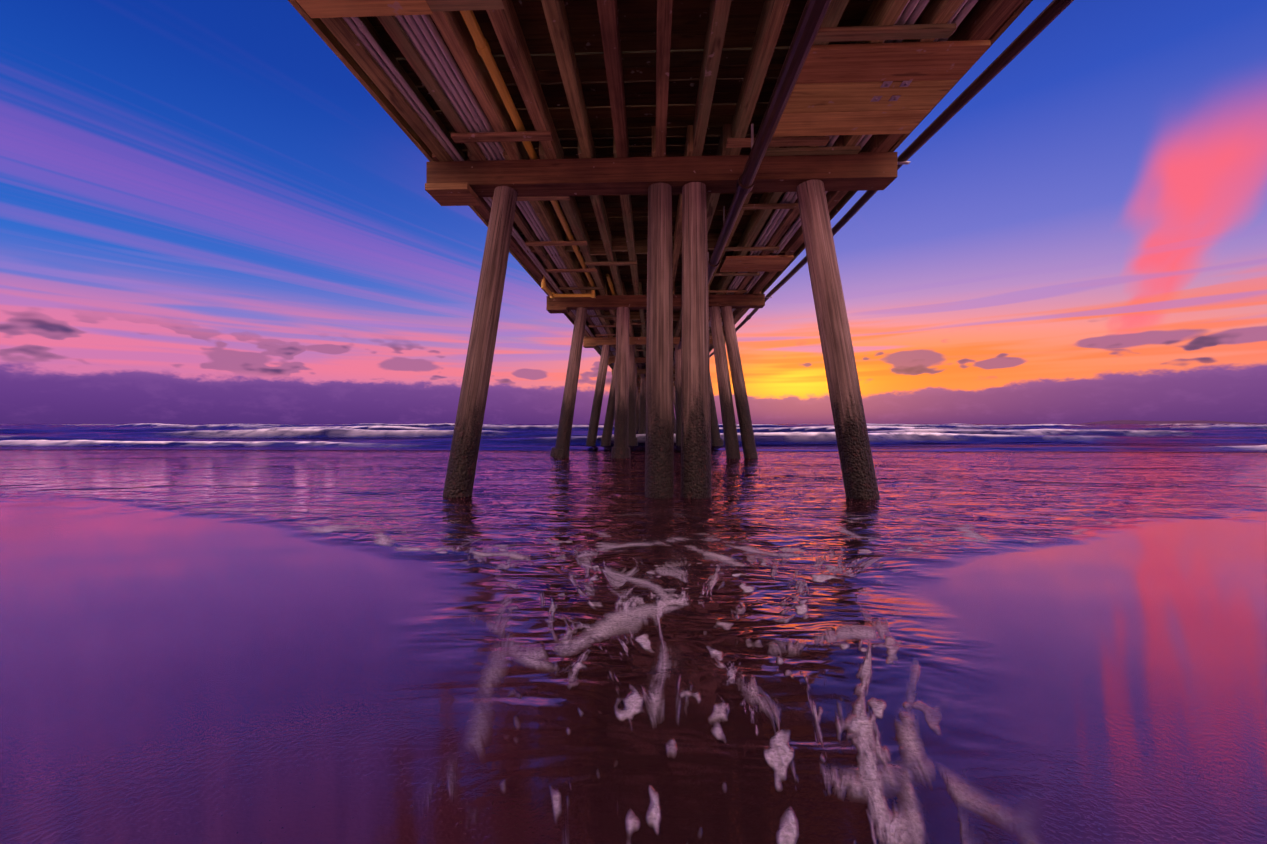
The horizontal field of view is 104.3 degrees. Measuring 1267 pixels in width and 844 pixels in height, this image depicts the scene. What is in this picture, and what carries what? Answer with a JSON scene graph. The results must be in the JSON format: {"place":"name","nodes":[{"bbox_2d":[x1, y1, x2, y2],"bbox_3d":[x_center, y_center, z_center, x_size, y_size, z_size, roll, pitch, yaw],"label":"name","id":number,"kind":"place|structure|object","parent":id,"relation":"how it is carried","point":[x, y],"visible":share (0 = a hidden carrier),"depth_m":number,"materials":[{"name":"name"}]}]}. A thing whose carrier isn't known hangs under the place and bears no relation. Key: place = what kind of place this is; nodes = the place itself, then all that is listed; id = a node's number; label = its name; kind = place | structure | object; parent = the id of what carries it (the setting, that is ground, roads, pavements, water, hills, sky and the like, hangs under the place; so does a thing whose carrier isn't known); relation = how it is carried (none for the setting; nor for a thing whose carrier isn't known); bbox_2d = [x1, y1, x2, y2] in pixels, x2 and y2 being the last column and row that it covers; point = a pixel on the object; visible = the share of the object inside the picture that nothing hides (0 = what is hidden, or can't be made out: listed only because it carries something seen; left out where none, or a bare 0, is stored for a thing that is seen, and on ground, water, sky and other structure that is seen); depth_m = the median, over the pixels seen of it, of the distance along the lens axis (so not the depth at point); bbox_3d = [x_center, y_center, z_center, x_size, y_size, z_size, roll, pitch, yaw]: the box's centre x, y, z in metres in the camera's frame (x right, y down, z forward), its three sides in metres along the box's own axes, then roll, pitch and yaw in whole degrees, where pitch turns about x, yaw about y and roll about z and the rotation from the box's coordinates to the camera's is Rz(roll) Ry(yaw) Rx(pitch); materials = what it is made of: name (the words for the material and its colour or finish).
{"place":"outdoors","nodes":[
{"label":"outdoors","id":0,"kind":"place"},
{"bbox_2d":[460,10,639,376],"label":"pipe","id":1,"kind":"object","parent":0,"point":[479,39],"visible":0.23,"depth_m":5.83,"materials":[{"name":"metal"}]},
{"bbox_2d":[0,450,1266,843],"bbox_3d":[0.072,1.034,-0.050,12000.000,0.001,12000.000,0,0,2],"label":"wet beach","id":2,"kind":"structure","parent":0,"point":[296,646],"depth_m":2.26,"materials":[{"name":"purple sand"}]},
{"bbox_2d":[443,179,879,499],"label":"pier piles","id":3,"kind":"object","parent":2,"relation":"in","point":[648,410],"visible":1,"depth_m":6.91,"materials":[{"name":"brown wood"}]},
{"bbox_2d":[425,152,896,392],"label":"pier caps","id":4,"kind":"object","parent":3,"relation":"on","point":[458,183],"visible":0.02,"depth_m":6.89,"materials":[{"name":"brown wood"}]},
{"bbox_2d":[288,0,1032,386],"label":"pier stringers","id":5,"kind":"object","parent":4,"relation":"on","point":[992,20],"depth_m":5.60,"materials":[{"name":"brown wood"}]},
{"bbox_2d":[296,0,990,271],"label":"pier panels","id":6,"kind":"object","parent":5,"relation":"attached to","point":[837,89],"visible":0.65,"depth_m":5.21,"materials":[{"name":"brown wood"}]},
{"bbox_2d":[367,0,968,386],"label":"pier deck planks","id":7,"kind":"object","parent":5,"relation":"on","point":[638,24],"depth_m":5.82,"materials":[{"name":"brown wood"}]},
{"bbox_2d":[426,0,955,390],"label":"cross braces","id":8,"kind":"object","parent":5,"relation":"attached to","point":[885,32],"visible":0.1,"depth_m":6.43,"materials":[{"name":"brown wood"}]},
{"bbox_2d":[674,80,911,354],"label":"pier hardware","id":9,"kind":"object","parent":5,"relation":"attached to","point":[888,84],"visible":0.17,"depth_m":5.50,"materials":[{"name":"metal"}]},
{"bbox_2d":[342,0,977,382],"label":"pier conduits","id":10,"kind":"object","parent":9,"relation":"on","point":[359,28],"visible":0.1,"depth_m":5.72,"materials":[{"name":"grey metal"}]},
{"bbox_2d":[673,0,1073,366],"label":"dark pier pipes","id":11,"kind":"object","parent":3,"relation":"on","point":[810,23],"visible":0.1,"depth_m":5.14,"materials":[{"name":"black metal"}]},
{"bbox_2d":[0,423,1266,451],"bbox_3d":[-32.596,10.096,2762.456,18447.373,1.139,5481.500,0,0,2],"label":"sea water","id":12,"kind":"structure","parent":0,"point":[1194,437],"depth_m":26.67,"materials":[{"name":"liquid"}]},
{"bbox_2d":[0,0,1266,423],"label":"sky","id":13,"kind":"structure","parent":0,"point":[207,217],"materials":[{"name":"blue"}]}
]}

